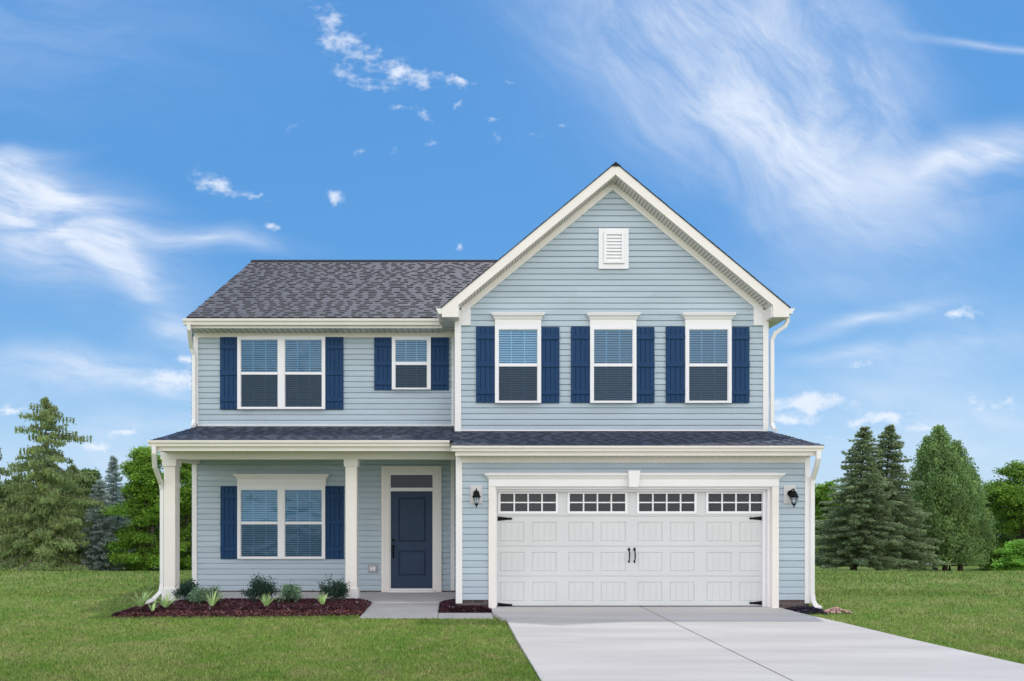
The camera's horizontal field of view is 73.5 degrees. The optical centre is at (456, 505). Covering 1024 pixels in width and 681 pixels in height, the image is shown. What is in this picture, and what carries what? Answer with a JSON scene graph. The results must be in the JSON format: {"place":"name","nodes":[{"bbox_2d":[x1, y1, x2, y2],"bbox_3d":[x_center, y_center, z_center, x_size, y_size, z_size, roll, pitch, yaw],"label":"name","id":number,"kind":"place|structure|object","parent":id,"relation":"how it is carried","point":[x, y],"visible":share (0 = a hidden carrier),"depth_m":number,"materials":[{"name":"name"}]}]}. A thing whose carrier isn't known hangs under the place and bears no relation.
{"place":"outdoors","nodes":[
{"label":"outdoors","id":0,"kind":"place"},
{"bbox_2d":[0,540,1023,680],"bbox_3d":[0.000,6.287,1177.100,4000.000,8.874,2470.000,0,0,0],"label":"ground","id":1,"kind":"structure","parent":0,"point":[965,567],"depth_m":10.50,"materials":[{"name":"green plant"}]},
{"bbox_2d":[0,448,20,558],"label":"larch tree","id":2,"kind":"object","parent":1,"relation":"on","point":[3,471],"visible":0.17,"depth_m":43.24,"materials":[{"name":"green plant"}]},
{"bbox_2d":[1,480,32,504],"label":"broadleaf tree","id":3,"kind":"object","parent":1,"relation":"on","point":[5,496],"visible":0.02,"depth_m":59.01,"materials":[{"name":"green plant"}]},
{"bbox_2d":[0,473,34,570],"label":"larch tree","id":4,"kind":"object","parent":1,"relation":"on","point":[17,479],"visible":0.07,"depth_m":44.15,"materials":[{"name":"green plant"}]},
{"bbox_2d":[0,396,129,571],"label":"larch tree","id":5,"kind":"object","parent":1,"relation":"on","point":[46,535],"visible":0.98,"depth_m":41.15,"materials":[{"name":"green plant"}]},
{"bbox_2d":[57,464,98,570],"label":"larch tree","id":6,"kind":"object","parent":1,"relation":"on","point":[77,489],"visible":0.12,"depth_m":44.89,"materials":[{"name":"green plant"}]},
{"bbox_2d":[59,470,102,524],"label":"broadleaf tree","id":7,"kind":"object","parent":1,"relation":"on","point":[83,483],"visible":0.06,"depth_m":56.90,"materials":[{"name":"green plant"}]},
{"bbox_2d":[80,467,116,520],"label":"broadleaf tree","id":8,"kind":"object","parent":1,"relation":"on","point":[96,472],"visible":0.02,"depth_m":59.94,"materials":[{"name":"green plant"}]},
{"bbox_2d":[76,479,128,571],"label":"blue spruce tree","id":9,"kind":"object","parent":1,"relation":"on","point":[94,550],"visible":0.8,"depth_m":43.14,"materials":[{"name":"green plant"}]},
{"bbox_2d":[97,455,135,566],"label":"blue spruce tree","id":10,"kind":"object","parent":1,"relation":"on","point":[113,473],"visible":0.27,"depth_m":48.86,"materials":[{"name":"green plant"}]},
{"bbox_2d":[107,488,130,538],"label":"broadleaf tree","id":11,"kind":"object","parent":1,"relation":"on","point":[125,496],"visible":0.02,"depth_m":62.26,"materials":[{"name":"green plant"}]},
{"bbox_2d":[98,445,190,570],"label":"maple tree","id":12,"kind":"object","parent":1,"relation":"on","point":[140,508],"visible":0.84,"depth_m":43.13,"materials":[{"name":"green plant"}]},
{"bbox_2d":[118,493,182,550],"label":"broadleaf tree","id":13,"kind":"object","parent":1,"relation":"on","point":[148,543],"visible":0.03,"depth_m":55.61,"materials":[{"name":"green plant"}]},
{"bbox_2d":[146,463,191,569],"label":"maple tree","id":14,"kind":"object","parent":1,"relation":"on","point":[186,504],"visible":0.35,"depth_m":45.60,"materials":[{"name":"green plant"}]},
{"bbox_2d":[112,598,371,617],"bbox_3d":[-3.670,1.792,12.133,4.203,0.159,1.684,0,0,0],"label":"mulch bed","id":15,"kind":"object","parent":1,"relation":"on","point":[237,607],"visible":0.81,"depth_m":11.66,"materials":[{"name":"brown wood"}]},
{"bbox_2d":[131,589,151,605],"bbox_3d":[-5.460,1.586,11.824,0.461,0.358,0.562,0,0,0],"label":"grass tuft","id":16,"kind":"object","parent":15,"relation":"on","point":[142,602],"visible":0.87,"depth_m":11.80,"materials":[{"name":"green plant"}]},
{"bbox_2d":[148,600,159,610],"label":"grass tuft","id":17,"kind":"object","parent":15,"relation":"on","point":[153,607],"visible":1,"depth_m":11.51,"materials":[{"name":"green plant"}]},
{"bbox_2d":[149,592,178,606],"bbox_3d":[-5.019,1.622,11.755,0.611,0.286,0.691,0,0,0],"label":"grass tuft","id":18,"kind":"object","parent":15,"relation":"on","point":[166,603],"visible":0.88,"depth_m":11.77,"materials":[{"name":"green plant"}]},
{"bbox_2d":[172,577,198,600],"bbox_3d":[-4.970,1.551,12.564,0.488,0.477,0.532,0,0,0],"label":"evergreen shrub","id":19,"kind":"object","parent":15,"relation":"on","point":[186,587],"visible":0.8,"depth_m":12.46,"materials":[{"name":"green plant"}]},
{"bbox_2d":[186,586,209,603],"bbox_3d":[-4.621,1.610,12.227,0.461,0.361,0.434,0,0,0],"label":"pale shrub","id":20,"kind":"object","parent":15,"relation":"on","point":[196,594],"visible":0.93,"depth_m":12.16,"materials":[{"name":"green plant"}]},
{"bbox_2d":[204,583,222,600],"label":"pale shrub","id":21,"kind":"object","parent":15,"relation":"on","point":[213,589],"visible":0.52,"depth_m":12.38,"materials":[{"name":"green plant"}]},
{"bbox_2d":[201,590,225,605],"bbox_3d":[-4.211,1.595,11.899,0.435,0.340,0.624,0,0,-12],"label":"grass tuft","id":22,"kind":"object","parent":15,"relation":"on","point":[211,602],"visible":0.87,"depth_m":11.91,"materials":[{"name":"green plant"}]},
{"bbox_2d":[238,572,278,601],"bbox_3d":[-3.600,1.499,12.528,0.793,0.581,0.703,0,0,0],"label":"evergreen shrub","id":23,"kind":"object","parent":15,"relation":"on","point":[259,588],"visible":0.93,"depth_m":12.45,"materials":[{"name":"green plant"}]},
{"bbox_2d":[259,593,276,605],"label":"grass tuft","id":24,"kind":"object","parent":15,"relation":"on","point":[266,602],"visible":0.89,"depth_m":11.89,"materials":[{"name":"green plant"}]},
{"bbox_2d":[275,579,305,602],"bbox_3d":[-2.964,1.547,12.344,0.559,0.486,0.537,0,0,-8],"label":"pale shrub","id":25,"kind":"object","parent":15,"relation":"on","point":[290,593],"visible":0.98,"depth_m":12.27,"materials":[{"name":"green plant"}]},
{"bbox_2d":[315,591,326,603],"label":"grass tuft","id":26,"kind":"object","parent":15,"relation":"on","point":[321,600],"visible":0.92,"depth_m":12.05,"materials":[{"name":"green plant"}]},
{"bbox_2d":[317,574,350,600],"bbox_3d":[-2.288,1.517,12.581,0.720,0.546,0.579,0,0,-15],"label":"evergreen shrub","id":27,"kind":"object","parent":15,"relation":"on","point":[336,590],"visible":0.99,"depth_m":12.47,"materials":[{"name":"green plant"}]},
{"bbox_2d":[359,603,492,618],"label":"walkway","id":28,"kind":"structure","parent":1,"relation":"on","point":[401,610],"depth_m":11.73,"materials":[{"name":"concrete"}]},
{"bbox_2d":[438,599,491,612],"bbox_3d":[0.156,1.798,12.348,0.979,0.140,1.231,0,0,0],"label":"mulch strip","id":29,"kind":"object","parent":1,"relation":"on","point":[448,606],"visible":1,"depth_m":11.91,"materials":[{"name":"brown wood"}]},
{"bbox_2d":[145,162,823,608],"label":"house","id":30,"kind":"structure","parent":1,"relation":"on","point":[567,404],"depth_m":13.67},
{"bbox_2d":[237,336,325,409],"bbox_3d":[-3.691,-2.820,14.434,1.853,1.548,0.093,0,0,0],"label":"window","id":31,"kind":"structure","parent":30,"relation":"in","point":[274,372],"depth_m":14.42,"materials":[{"name":"glass"}]},
{"bbox_2d":[233,474,329,558],"bbox_3d":[-3.687,0.221,14.411,2.019,1.788,0.137,0,0,0],"label":"window","id":32,"kind":"structure","parent":30,"relation":"in","point":[280,516],"depth_m":14.43,"materials":[{"name":"glass"}]},
{"bbox_2d":[392,336,430,389],"bbox_3d":[-0.947,-3.023,14.434,0.821,1.124,0.093,0,0,0],"label":"window","id":33,"kind":"structure","parent":30,"relation":"in","point":[411,355],"depth_m":14.42,"materials":[{"name":"glass"}]},
{"bbox_2d":[391,491,431,587],"bbox_3d":[-0.942,0.714,14.425,0.877,2.050,0.117,0,0,0],"label":"front door","id":34,"kind":"structure","parent":30,"relation":"in","point":[411,511],"depth_m":14.46,"materials":[{"name":"blue wood"}]},
{"bbox_2d":[491,312,544,402],"bbox_3d":[1.235,-2.954,13.631,1.067,1.791,0.139,0,0,0],"label":"window","id":35,"kind":"structure","parent":30,"relation":"in","point":[517,334],"depth_m":13.64,"materials":[{"name":"glass"}]},
{"bbox_2d":[586,312,640,402],"bbox_3d":[3.136,-2.954,13.631,1.067,1.791,0.139,0,0,0],"label":"window","id":36,"kind":"structure","parent":30,"relation":"in","point":[612,334],"depth_m":13.64,"materials":[{"name":"glass"}]},
{"bbox_2d":[497,492,761,606],"bbox_3d":[3.143,0.777,12.236,4.824,2.077,0.108,0,0,0],"label":"garage door","id":37,"kind":"structure","parent":30,"relation":"in","point":[554,548],"depth_m":12.25,"materials":[{"name":"metal"}]},
{"bbox_2d":[681,312,736,402],"bbox_3d":[5.037,-2.954,13.631,1.067,1.791,0.139,0,0,0],"label":"window","id":38,"kind":"structure","parent":30,"relation":"in","point":[708,335],"depth_m":13.64,"materials":[{"name":"glass"}]},
{"bbox_2d":[784,605,830,613],"bbox_3d":[6.104,1.809,11.894,0.698,0.124,0.482,0,0,0],"label":"mulch patch","id":39,"kind":"object","parent":1,"relation":"on","point":[806,609],"visible":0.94,"depth_m":11.81,"materials":[{"name":"black wood"}]},
{"bbox_2d":[815,480,846,562],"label":"broadleaf tree","id":40,"kind":"object","parent":1,"relation":"on","point":[822,491],"visible":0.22,"depth_m":56.22,"materials":[{"name":"green plant"}]},
{"bbox_2d":[824,607,852,613],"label":"pebbles","id":41,"kind":"object","parent":1,"relation":"on","point":[833,610],"visible":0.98,"depth_m":11.73,"materials":[{"name":"beige stone"}]},
{"bbox_2d":[815,426,917,570],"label":"spruce tree","id":42,"kind":"object","parent":1,"relation":"on","point":[850,540],"visible":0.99,"depth_m":40.77,"materials":[{"name":"green plant"}]},
{"bbox_2d":[818,424,950,570],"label":"spruce tree","id":43,"kind":"object","parent":1,"relation":"on","point":[899,475],"visible":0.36,"depth_m":41.95,"materials":[{"name":"green plant"}]},
{"bbox_2d":[902,424,998,570],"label":"birch tree","id":44,"kind":"object","parent":1,"relation":"on","point":[949,496],"visible":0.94,"depth_m":43.48,"materials":[{"name":"green plant"}]},
{"bbox_2d":[980,480,1016,547],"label":"broadleaf tree","id":45,"kind":"object","parent":1,"relation":"on","point":[995,523],"visible":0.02,"depth_m":51.47,"materials":[{"name":"green plant"}]},
{"bbox_2d":[975,459,1023,570],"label":"broadleaf tree","id":46,"kind":"object","parent":1,"relation":"on","point":[1008,492],"visible":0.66,"depth_m":44.81,"materials":[{"name":"green plant"}]},
{"bbox_2d":[991,539,1023,570],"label":"round bush","id":47,"kind":"object","parent":1,"relation":"on","point":[1013,555],"visible":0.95,"depth_m":34.87,"materials":[{"name":"green plant"}]},
{"bbox_2d":[0,0,1023,493],"label":"sky","id":48,"kind":"structure","parent":0,"point":[862,161],"materials":[{"name":"blue"}]},
{"bbox_2d":[491,607,1023,680],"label":"driveway","id":49,"kind":"structure","parent":0,"point":[666,644],"depth_m":8.63,"materials":[{"name":"concrete"}]}
]}

